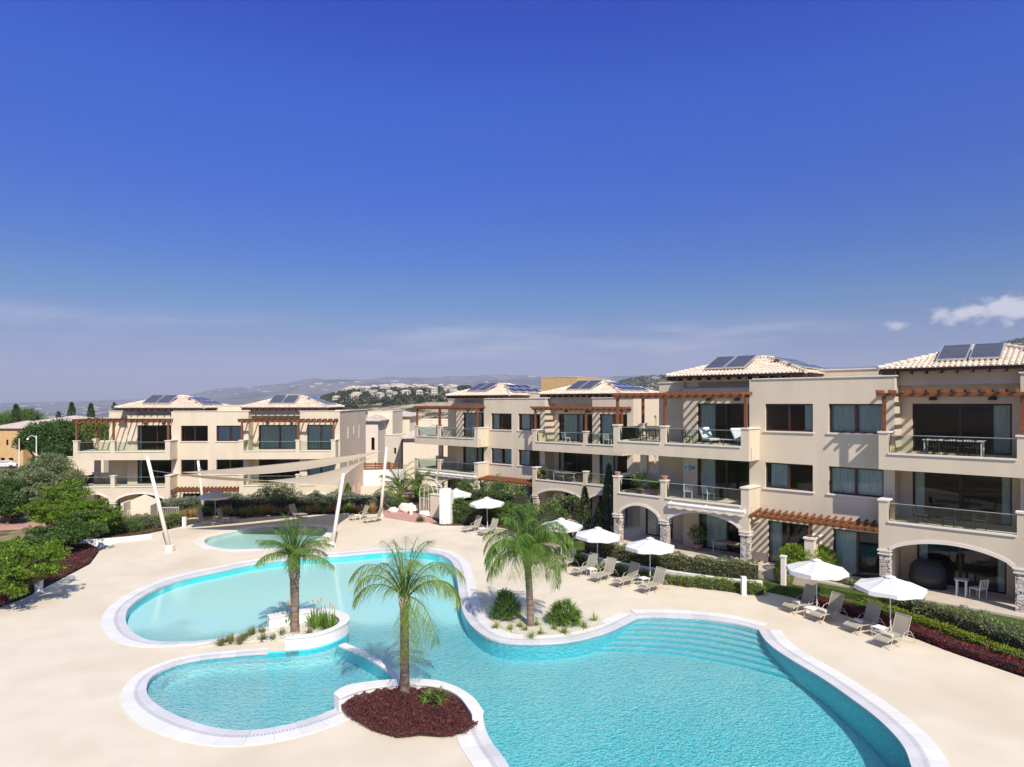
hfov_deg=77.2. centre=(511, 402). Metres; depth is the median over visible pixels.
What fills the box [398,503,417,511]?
boulder
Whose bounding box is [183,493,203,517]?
window
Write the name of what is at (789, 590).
lawn
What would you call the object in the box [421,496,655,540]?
terrace
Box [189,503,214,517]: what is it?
shrub
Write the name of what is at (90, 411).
cypress
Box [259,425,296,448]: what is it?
window
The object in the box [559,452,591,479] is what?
window
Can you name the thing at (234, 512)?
grass tuft
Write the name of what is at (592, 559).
sun lounger
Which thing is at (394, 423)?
house
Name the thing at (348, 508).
cycad
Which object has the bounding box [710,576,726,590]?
clipped bush
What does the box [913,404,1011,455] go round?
window
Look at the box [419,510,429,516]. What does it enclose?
boulder
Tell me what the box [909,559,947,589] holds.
covered grill
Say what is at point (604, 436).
armchair
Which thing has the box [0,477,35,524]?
broad tree
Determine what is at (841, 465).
apartment building
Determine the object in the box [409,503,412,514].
bollard light
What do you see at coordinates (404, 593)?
palm tree
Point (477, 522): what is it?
sun lounger
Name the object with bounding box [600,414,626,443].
window
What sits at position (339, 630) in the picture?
curved planter wall
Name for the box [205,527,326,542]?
paddling pool wall
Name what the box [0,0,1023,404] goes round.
sky
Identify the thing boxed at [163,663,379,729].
second pool floor
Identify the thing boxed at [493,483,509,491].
window
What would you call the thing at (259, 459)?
window
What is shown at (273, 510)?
grass tuft
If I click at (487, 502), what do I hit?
parasol
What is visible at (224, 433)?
window
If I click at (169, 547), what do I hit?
sail mast
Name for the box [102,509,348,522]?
terrace
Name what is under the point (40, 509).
feathery tree
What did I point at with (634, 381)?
hill scrub
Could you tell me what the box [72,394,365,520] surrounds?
apartment building
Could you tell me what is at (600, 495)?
window
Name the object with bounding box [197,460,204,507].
sail mast
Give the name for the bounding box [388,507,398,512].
boulder
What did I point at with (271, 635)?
ground cover
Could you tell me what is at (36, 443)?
street lamp
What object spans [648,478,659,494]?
potted plant
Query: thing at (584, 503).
cypress
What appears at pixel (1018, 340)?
hill scrub
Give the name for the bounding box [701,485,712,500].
armchair
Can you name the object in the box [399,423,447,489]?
house
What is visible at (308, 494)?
window
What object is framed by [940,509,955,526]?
armchair
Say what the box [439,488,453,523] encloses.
shower panel
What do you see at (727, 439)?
coffee table
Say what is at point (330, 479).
shade sail
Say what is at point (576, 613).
fan palm shrub
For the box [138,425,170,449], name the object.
window
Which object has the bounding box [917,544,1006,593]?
window
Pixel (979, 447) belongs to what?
armchair
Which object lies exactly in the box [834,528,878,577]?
window
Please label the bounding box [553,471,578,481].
dining table
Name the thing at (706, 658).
step nosing
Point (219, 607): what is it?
pool floor
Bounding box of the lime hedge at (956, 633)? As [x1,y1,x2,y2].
[856,597,1023,662]
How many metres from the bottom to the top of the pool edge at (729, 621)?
0.130 m
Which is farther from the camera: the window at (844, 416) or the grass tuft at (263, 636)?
the window at (844, 416)
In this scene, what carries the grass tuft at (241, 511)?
on the terrain at (238, 396)
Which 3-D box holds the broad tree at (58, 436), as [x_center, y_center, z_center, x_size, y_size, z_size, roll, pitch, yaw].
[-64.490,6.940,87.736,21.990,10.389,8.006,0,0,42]
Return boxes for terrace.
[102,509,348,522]
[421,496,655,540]
[609,523,1023,618]
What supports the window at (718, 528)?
in the apartment building at (841, 465)
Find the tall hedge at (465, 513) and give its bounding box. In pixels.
[452,497,547,536]
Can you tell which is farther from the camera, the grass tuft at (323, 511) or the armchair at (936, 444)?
the grass tuft at (323, 511)
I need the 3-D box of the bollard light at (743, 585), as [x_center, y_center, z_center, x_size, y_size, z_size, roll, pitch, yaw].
[11.568,9.140,32.002,0.242,0.920,0.242,0,0,0]
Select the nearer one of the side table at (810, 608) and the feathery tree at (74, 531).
the side table at (810, 608)
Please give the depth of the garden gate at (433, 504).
53.70 m
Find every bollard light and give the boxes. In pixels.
[34,579,42,593]
[182,517,186,527]
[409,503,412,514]
[740,576,746,595]
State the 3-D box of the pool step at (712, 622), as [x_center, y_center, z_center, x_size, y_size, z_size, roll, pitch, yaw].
[8.135,10.248,28.213,5.672,1.055,0.887,0,0,20]
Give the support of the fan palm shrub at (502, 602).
on the pebble bed at (539, 615)
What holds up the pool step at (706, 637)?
on the pool floor at (219, 607)
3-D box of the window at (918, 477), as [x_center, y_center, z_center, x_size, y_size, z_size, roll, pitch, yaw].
[21.300,4.419,30.407,3.880,2.350,0.272,0,0,43]
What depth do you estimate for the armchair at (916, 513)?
29.90 m
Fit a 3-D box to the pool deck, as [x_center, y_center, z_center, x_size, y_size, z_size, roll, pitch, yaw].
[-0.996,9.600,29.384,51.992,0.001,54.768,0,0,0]
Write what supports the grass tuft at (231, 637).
on the pebble bed at (303, 626)
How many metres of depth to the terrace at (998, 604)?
32.63 m
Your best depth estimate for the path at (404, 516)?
53.56 m
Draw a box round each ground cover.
[0,543,98,603]
[225,629,306,643]
[341,687,478,737]
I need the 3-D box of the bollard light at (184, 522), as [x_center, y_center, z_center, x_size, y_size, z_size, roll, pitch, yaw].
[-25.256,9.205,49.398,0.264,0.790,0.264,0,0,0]
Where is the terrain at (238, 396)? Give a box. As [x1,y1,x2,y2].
[0,341,1023,575]
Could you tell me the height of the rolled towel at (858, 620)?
0.156 m
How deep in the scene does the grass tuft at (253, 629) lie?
26.36 m
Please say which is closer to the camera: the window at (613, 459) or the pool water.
the pool water
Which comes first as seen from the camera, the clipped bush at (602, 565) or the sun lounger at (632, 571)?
the sun lounger at (632, 571)
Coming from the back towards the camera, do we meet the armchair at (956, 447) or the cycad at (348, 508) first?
the cycad at (348, 508)
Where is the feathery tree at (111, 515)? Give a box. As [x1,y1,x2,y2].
[43,498,124,529]
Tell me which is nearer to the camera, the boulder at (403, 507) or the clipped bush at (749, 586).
the clipped bush at (749, 586)
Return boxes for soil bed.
[0,548,97,606]
[45,511,172,546]
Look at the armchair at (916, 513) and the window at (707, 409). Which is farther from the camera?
the window at (707, 409)
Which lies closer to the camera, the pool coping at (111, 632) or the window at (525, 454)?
the pool coping at (111, 632)
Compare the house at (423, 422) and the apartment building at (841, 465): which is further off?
the house at (423, 422)
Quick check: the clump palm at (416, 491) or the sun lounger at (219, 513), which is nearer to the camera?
the sun lounger at (219, 513)
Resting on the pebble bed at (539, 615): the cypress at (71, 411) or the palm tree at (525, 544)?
the palm tree at (525, 544)
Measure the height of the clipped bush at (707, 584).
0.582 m
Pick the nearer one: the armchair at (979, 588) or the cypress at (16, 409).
the armchair at (979, 588)
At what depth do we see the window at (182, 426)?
60.36 m
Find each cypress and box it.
[9,403,21,422]
[66,402,75,415]
[86,402,95,416]
[344,483,351,495]
[577,486,591,530]
[590,502,608,530]
[601,462,613,532]
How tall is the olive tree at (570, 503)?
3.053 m
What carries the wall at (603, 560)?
on the pool deck
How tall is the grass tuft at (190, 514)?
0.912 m
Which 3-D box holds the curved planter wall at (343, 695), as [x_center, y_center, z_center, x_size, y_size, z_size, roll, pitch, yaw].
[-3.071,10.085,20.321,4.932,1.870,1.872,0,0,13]
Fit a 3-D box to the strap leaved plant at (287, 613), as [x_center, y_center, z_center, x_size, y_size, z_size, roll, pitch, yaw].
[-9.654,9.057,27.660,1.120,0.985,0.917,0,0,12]
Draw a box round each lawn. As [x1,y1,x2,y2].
[562,540,1022,653]
[813,583,1023,633]
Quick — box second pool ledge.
[147,646,336,723]
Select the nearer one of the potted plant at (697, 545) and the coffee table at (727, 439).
the coffee table at (727, 439)
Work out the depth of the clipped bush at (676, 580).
33.66 m
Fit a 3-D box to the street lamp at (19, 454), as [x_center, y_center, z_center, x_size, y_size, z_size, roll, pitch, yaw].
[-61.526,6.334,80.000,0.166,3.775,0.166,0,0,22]
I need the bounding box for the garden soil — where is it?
[355,497,580,566]
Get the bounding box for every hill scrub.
[618,375,668,388]
[1000,337,1023,345]
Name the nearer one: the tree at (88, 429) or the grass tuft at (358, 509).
the grass tuft at (358, 509)
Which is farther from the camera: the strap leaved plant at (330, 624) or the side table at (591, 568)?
the side table at (591, 568)
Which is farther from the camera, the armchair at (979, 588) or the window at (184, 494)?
the window at (184, 494)
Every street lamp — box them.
[18,438,19,466]
[26,435,36,455]
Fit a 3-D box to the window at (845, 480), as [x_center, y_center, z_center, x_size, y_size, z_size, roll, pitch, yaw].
[17.372,3.957,32.270,2.500,1.395,0.272,0,0,43]
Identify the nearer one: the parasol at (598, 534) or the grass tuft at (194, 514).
the parasol at (598, 534)
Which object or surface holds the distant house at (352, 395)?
on the terrain at (238, 396)
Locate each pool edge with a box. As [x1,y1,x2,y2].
[114,549,637,645]
[134,650,340,737]
[194,524,332,550]
[470,719,509,766]
[634,613,762,631]
[758,629,929,766]
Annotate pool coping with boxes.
[101,547,628,646]
[120,648,350,746]
[456,728,491,766]
[631,609,767,626]
[770,629,949,766]
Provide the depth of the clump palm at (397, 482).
60.54 m
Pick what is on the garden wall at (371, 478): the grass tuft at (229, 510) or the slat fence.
the slat fence
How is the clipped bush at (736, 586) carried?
on the pool deck
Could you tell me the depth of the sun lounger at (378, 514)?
51.65 m
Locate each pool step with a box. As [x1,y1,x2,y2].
[602,646,791,679]
[611,641,779,668]
[618,636,772,659]
[624,631,766,650]
[629,626,763,646]
[635,621,760,639]
[667,619,757,634]
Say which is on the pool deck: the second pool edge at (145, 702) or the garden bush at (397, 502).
the second pool edge at (145, 702)
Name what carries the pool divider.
on the pool floor at (219, 607)
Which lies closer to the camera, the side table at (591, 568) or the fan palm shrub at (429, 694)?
the fan palm shrub at (429, 694)
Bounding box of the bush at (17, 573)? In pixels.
[0,538,72,603]
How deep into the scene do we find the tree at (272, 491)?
56.85 m
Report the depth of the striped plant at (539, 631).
26.41 m
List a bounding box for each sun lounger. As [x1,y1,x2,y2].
[193,511,218,525]
[213,508,237,522]
[287,504,307,518]
[348,505,370,519]
[363,507,385,523]
[461,515,482,532]
[477,518,498,536]
[532,542,556,564]
[558,548,578,567]
[570,552,600,577]
[589,557,618,582]
[611,561,641,588]
[637,566,668,594]
[782,584,820,613]
[808,591,847,622]
[844,600,885,635]
[872,612,915,650]
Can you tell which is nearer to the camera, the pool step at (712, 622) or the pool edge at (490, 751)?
the pool edge at (490, 751)
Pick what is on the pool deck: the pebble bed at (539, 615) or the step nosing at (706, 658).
the pebble bed at (539, 615)
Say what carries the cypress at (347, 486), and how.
on the terrain at (238, 396)
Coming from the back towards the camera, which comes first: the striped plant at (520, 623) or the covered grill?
the covered grill
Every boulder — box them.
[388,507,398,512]
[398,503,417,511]
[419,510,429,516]
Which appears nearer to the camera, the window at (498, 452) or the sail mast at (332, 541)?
the sail mast at (332, 541)
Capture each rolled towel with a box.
[818,607,826,612]
[853,618,862,623]
[883,631,893,637]
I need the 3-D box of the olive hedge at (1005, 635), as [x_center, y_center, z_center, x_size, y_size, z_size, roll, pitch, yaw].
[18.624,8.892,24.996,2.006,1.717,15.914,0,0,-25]
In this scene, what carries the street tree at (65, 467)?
on the terrain at (238, 396)
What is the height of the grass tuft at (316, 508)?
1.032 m
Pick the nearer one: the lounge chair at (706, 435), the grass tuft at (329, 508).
the lounge chair at (706, 435)
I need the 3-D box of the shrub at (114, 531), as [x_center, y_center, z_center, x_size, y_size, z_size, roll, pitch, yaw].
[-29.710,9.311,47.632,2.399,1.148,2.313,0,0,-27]
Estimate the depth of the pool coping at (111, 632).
29.12 m
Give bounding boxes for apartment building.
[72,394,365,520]
[413,380,658,528]
[612,342,1023,612]
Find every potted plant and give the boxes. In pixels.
[538,467,547,478]
[630,471,647,493]
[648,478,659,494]
[686,525,708,549]
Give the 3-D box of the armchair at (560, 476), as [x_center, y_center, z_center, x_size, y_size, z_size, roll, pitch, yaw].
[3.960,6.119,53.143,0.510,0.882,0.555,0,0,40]
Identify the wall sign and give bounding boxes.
[684,463,695,471]
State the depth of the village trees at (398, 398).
610.48 m
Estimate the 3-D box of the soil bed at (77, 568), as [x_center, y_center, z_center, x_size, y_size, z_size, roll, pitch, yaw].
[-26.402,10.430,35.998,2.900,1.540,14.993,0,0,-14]
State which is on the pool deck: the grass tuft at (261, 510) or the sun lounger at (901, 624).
the sun lounger at (901, 624)
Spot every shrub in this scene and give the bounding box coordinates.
[97,522,126,535]
[117,517,148,533]
[123,513,167,529]
[150,515,181,527]
[166,512,191,526]
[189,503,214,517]
[418,686,451,706]
[488,586,522,622]
[544,597,582,627]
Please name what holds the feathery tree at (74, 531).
on the soil bed at (77, 568)
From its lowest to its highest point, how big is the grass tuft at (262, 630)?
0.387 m
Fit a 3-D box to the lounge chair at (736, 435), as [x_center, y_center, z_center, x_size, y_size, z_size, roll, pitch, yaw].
[12.757,1.934,35.597,0.700,1.024,1.187,0,0,-17]
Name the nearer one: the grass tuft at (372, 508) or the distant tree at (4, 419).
the grass tuft at (372, 508)
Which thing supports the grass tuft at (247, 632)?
on the pebble bed at (303, 626)
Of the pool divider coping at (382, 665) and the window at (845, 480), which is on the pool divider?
the pool divider coping at (382, 665)
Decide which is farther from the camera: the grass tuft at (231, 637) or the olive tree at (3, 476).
the olive tree at (3, 476)
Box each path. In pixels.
[0,512,45,529]
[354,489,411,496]
[377,509,436,522]
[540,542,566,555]
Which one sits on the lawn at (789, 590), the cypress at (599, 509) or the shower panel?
the cypress at (599, 509)
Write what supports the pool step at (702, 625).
on the pool floor at (219, 607)
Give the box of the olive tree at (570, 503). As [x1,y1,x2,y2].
[546,492,579,520]
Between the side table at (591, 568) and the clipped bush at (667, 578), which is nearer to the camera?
the clipped bush at (667, 578)
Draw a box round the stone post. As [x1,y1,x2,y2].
[780,555,786,585]
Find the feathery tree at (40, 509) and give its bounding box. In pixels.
[14,479,95,524]
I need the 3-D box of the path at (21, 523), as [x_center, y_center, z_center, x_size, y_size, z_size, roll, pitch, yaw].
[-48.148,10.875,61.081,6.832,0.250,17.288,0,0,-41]
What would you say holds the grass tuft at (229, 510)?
on the pool deck
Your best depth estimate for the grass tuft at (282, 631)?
26.38 m
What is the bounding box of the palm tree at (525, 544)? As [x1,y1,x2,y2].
[482,496,575,626]
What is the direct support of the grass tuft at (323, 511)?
on the pool deck
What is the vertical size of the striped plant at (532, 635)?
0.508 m
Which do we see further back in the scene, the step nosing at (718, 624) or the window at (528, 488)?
the window at (528, 488)
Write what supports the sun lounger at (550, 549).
on the pool deck
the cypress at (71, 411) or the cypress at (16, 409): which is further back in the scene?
the cypress at (71, 411)
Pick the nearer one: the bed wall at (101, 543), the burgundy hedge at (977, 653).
the burgundy hedge at (977, 653)
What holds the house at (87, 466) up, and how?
on the terrain at (238, 396)
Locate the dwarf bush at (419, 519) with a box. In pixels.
[416,516,424,521]
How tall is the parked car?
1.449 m
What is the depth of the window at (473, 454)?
62.21 m
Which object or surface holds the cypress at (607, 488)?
on the garden soil
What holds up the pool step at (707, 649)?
on the pool floor at (219, 607)
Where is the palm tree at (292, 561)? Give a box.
[253,513,334,633]
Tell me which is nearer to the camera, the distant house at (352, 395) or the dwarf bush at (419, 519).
the dwarf bush at (419, 519)
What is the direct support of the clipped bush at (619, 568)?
on the pool deck
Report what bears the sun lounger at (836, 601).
on the pool deck
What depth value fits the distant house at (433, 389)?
650.26 m
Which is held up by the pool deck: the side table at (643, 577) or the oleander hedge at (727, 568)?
the side table at (643, 577)
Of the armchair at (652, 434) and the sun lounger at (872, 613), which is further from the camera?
the armchair at (652, 434)
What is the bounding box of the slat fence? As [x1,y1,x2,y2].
[364,462,397,469]
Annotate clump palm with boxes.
[374,459,425,496]
[396,465,436,501]
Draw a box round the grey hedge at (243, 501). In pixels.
[161,489,377,517]
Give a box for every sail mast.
[145,456,174,551]
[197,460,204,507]
[327,473,344,548]
[380,447,387,517]
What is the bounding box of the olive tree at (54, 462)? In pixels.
[0,451,68,476]
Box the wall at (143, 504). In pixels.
[121,494,178,527]
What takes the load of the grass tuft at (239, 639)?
on the pebble bed at (303, 626)
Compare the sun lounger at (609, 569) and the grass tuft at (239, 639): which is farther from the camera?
the sun lounger at (609, 569)
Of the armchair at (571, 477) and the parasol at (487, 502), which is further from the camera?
the armchair at (571, 477)
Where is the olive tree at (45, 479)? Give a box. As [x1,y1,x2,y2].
[17,465,90,503]
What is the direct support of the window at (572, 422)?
in the apartment building at (517, 430)
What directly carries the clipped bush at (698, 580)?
on the pool deck
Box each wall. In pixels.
[79,534,151,551]
[121,494,178,527]
[126,552,909,766]
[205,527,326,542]
[267,608,349,656]
[334,678,483,726]
[361,485,403,495]
[364,469,403,485]
[580,553,762,593]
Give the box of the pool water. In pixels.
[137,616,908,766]
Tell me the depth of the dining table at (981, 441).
28.88 m
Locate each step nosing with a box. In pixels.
[597,649,793,679]
[607,644,783,670]
[614,638,774,661]
[621,633,768,653]
[626,628,764,646]
[632,623,761,640]
[638,619,759,634]
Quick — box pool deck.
[0,514,1023,766]
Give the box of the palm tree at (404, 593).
[347,536,465,700]
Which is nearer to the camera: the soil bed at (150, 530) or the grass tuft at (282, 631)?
the grass tuft at (282, 631)
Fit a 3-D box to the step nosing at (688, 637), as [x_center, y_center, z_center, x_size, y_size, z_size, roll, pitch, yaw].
[7.322,10.017,26.946,7.714,0.074,0.956,0,0,21]
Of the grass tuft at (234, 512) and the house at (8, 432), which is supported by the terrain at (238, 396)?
the house at (8, 432)
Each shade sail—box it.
[152,450,385,488]
[184,451,380,474]
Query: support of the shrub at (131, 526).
on the soil bed at (150, 530)
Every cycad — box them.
[249,503,264,515]
[343,500,354,511]
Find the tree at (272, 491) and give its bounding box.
[257,481,296,514]
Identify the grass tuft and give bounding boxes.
[179,509,190,516]
[187,508,195,517]
[192,508,199,516]
[215,633,226,644]
[220,503,234,514]
[220,632,236,643]
[231,508,238,514]
[232,632,248,643]
[238,507,244,514]
[244,629,253,637]
[245,506,252,514]
[247,625,256,634]
[256,631,269,640]
[257,504,266,514]
[257,624,265,633]
[261,501,271,513]
[268,632,275,639]
[269,506,277,513]
[278,626,287,634]
[283,506,290,512]
[304,625,312,633]
[305,504,314,513]
[312,501,320,512]
[319,505,327,513]
[326,502,334,511]
[354,505,363,512]
[369,500,377,511]
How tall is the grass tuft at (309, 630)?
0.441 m
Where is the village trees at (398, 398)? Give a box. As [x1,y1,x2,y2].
[320,384,471,409]
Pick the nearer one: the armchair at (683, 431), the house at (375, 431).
the armchair at (683, 431)
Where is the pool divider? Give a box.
[338,647,391,679]
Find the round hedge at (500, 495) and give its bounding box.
[455,473,527,508]
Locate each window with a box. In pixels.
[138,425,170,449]
[138,460,164,483]
[182,426,207,440]
[182,460,196,473]
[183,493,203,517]
[217,426,240,440]
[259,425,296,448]
[259,459,279,481]
[307,425,332,449]
[307,459,333,475]
[307,494,329,514]
[448,479,453,489]
[464,413,483,436]
[464,447,481,469]
[492,413,511,429]
[492,448,511,463]
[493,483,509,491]
[519,414,539,430]
[519,450,539,465]
[521,486,531,507]
[559,414,591,441]
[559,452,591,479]
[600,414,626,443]
[600,455,626,482]
[600,495,626,524]
[646,508,672,538]
[698,403,748,443]
[698,458,740,499]
[700,514,739,553]
[766,404,812,431]
[766,462,812,490]
[769,520,807,562]
[830,404,881,433]
[830,466,883,496]
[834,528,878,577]
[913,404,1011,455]
[913,471,1011,525]
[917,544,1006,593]
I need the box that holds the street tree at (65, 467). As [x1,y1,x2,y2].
[47,452,76,475]
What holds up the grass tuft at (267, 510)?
on the terrain at (238, 396)
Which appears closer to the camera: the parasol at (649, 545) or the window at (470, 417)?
the parasol at (649, 545)
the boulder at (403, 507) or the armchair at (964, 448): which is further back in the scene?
the boulder at (403, 507)
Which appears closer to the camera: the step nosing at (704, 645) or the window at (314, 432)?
the step nosing at (704, 645)
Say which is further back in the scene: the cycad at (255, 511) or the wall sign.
the cycad at (255, 511)
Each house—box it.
[0,421,38,464]
[35,415,92,423]
[60,456,108,474]
[349,393,360,398]
[366,414,388,467]
[367,410,402,434]
[375,392,383,398]
[385,433,406,468]
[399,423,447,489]
[401,390,410,394]
[403,411,424,432]
[418,419,447,426]
[430,387,437,392]
[541,376,609,390]
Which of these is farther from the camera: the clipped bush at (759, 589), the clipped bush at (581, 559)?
the clipped bush at (581, 559)
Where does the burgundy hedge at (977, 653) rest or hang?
on the pool deck
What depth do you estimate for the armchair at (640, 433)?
39.34 m
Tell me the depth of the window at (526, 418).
56.88 m
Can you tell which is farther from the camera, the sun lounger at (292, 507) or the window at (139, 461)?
the window at (139, 461)
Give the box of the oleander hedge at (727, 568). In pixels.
[583,541,758,579]
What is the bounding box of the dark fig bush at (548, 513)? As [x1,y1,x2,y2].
[527,502,567,530]
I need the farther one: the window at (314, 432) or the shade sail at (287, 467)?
the window at (314, 432)
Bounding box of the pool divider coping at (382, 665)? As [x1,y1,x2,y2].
[338,643,399,678]
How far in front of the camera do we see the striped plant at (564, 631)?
26.52 m
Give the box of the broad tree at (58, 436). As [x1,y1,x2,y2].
[11,416,89,463]
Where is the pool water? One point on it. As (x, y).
(548, 683)
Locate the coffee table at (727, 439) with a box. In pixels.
[718,439,738,445]
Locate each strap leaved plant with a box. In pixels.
[278,601,290,624]
[303,598,330,629]
[316,602,338,629]
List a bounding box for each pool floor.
[126,558,886,766]
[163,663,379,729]
[206,530,325,548]
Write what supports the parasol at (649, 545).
on the pool deck
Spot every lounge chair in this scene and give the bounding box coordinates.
[698,427,719,443]
[730,428,740,441]
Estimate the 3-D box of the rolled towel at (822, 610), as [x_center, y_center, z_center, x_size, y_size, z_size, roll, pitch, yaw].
[13.692,9.153,28.263,0.150,0.156,0.340,0,0,-27]
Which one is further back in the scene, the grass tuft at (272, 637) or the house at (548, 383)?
the house at (548, 383)
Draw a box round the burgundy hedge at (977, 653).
[814,595,1023,676]
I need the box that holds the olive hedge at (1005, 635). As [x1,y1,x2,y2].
[833,574,1023,652]
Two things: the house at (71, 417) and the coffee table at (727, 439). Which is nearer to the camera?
the coffee table at (727, 439)
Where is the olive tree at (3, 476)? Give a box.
[0,472,24,483]
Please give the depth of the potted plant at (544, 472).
54.10 m
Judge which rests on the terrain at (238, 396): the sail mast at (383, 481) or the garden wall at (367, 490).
the garden wall at (367, 490)
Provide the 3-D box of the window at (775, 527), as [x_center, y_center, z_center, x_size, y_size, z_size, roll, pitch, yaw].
[14.922,7.574,34.489,2.100,2.300,0.267,0,0,43]
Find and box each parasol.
[198,490,232,520]
[454,488,471,498]
[469,497,503,528]
[541,517,582,558]
[576,526,619,570]
[625,537,674,582]
[786,558,848,610]
[854,574,927,630]
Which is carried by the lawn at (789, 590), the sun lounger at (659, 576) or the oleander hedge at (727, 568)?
the oleander hedge at (727, 568)
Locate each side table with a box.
[586,567,597,577]
[637,576,649,584]
[804,605,818,618]
[871,624,888,636]
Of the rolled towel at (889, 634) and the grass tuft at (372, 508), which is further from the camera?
the grass tuft at (372, 508)
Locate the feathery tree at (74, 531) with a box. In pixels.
[8,510,110,555]
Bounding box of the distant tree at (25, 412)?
[0,406,47,422]
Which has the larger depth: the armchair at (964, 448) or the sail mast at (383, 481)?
the sail mast at (383, 481)
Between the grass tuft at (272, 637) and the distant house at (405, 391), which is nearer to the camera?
the grass tuft at (272, 637)
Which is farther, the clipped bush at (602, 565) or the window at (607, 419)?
the window at (607, 419)
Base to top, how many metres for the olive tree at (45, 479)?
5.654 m
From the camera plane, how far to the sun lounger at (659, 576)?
32.86 m
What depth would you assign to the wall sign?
38.97 m
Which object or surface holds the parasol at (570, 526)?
on the pool deck
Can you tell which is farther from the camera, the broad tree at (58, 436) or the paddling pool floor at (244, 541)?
the broad tree at (58, 436)
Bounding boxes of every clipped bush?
[570,553,587,565]
[596,562,614,570]
[613,563,628,574]
[634,568,652,579]
[645,571,654,581]
[663,572,674,584]
[670,573,686,584]
[679,575,695,587]
[691,574,707,588]
[699,577,715,589]
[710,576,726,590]
[718,578,735,591]
[730,580,740,592]
[738,580,761,594]
[750,582,766,595]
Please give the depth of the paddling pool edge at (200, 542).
46.65 m
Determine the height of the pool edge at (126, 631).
0.128 m
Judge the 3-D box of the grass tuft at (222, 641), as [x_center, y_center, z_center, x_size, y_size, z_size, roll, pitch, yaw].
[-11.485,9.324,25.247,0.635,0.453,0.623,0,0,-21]
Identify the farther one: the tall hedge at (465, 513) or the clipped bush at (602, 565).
the tall hedge at (465, 513)
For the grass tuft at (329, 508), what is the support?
on the terrain at (238, 396)
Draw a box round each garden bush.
[368,490,394,510]
[379,490,405,506]
[389,496,409,507]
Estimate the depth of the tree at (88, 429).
86.53 m
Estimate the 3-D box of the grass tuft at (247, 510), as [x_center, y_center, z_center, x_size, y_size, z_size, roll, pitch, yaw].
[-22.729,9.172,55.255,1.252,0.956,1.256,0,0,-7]
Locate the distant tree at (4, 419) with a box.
[0,410,29,424]
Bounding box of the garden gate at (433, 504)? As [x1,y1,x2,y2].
[419,481,441,518]
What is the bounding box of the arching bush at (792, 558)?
[773,542,838,583]
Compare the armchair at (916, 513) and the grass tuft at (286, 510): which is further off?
the grass tuft at (286, 510)
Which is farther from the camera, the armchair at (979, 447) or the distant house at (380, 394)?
the distant house at (380, 394)
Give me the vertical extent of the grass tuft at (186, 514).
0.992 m
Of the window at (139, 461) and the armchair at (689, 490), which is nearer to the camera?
the armchair at (689, 490)
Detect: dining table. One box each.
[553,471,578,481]
[711,539,739,553]
[921,506,976,513]
[922,439,985,456]
[954,577,968,596]
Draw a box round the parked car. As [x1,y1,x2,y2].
[0,460,17,467]
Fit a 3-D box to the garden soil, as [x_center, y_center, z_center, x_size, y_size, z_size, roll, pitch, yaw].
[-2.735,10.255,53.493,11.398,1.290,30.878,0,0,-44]
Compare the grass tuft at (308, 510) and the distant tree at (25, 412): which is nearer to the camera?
the grass tuft at (308, 510)
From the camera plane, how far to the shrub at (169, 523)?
50.25 m
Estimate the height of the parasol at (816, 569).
2.514 m
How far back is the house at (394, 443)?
83.56 m
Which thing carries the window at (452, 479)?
in the apartment building at (517, 430)
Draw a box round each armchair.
[555,471,563,480]
[566,472,574,481]
[603,434,611,444]
[635,428,646,440]
[648,428,659,441]
[681,429,692,442]
[683,484,692,497]
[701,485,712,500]
[913,503,928,523]
[925,437,939,454]
[931,435,945,453]
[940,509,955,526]
[943,438,957,455]
[962,438,977,455]
[967,436,981,455]
[969,579,988,599]
[973,510,989,530]
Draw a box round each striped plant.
[516,619,524,627]
[525,630,535,639]
[534,626,547,634]
[561,623,570,634]
[577,617,589,628]
[590,610,601,620]
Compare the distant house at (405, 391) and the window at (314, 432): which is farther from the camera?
the distant house at (405, 391)
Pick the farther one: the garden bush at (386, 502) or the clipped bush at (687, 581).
the garden bush at (386, 502)
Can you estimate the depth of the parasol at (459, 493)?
52.64 m
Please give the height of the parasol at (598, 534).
2.519 m
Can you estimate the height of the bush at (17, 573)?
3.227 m
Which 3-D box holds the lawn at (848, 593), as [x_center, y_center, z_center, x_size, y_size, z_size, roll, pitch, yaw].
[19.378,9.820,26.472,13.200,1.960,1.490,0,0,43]
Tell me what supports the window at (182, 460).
in the apartment building at (176, 435)
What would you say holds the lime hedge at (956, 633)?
on the lawn at (789, 590)
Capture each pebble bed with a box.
[198,622,324,647]
[488,602,604,635]
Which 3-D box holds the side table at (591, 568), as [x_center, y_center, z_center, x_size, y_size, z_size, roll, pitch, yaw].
[4.402,9.385,35.449,0.480,0.430,0.480,0,0,-25]
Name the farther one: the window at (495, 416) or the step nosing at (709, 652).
the window at (495, 416)
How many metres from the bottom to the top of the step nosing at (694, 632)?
0.074 m
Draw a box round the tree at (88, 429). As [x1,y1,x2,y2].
[67,416,108,455]
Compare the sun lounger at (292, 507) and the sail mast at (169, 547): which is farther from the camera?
the sun lounger at (292, 507)
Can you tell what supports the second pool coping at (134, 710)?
on the pool deck
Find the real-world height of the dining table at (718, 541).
0.740 m
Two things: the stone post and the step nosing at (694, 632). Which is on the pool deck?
the stone post

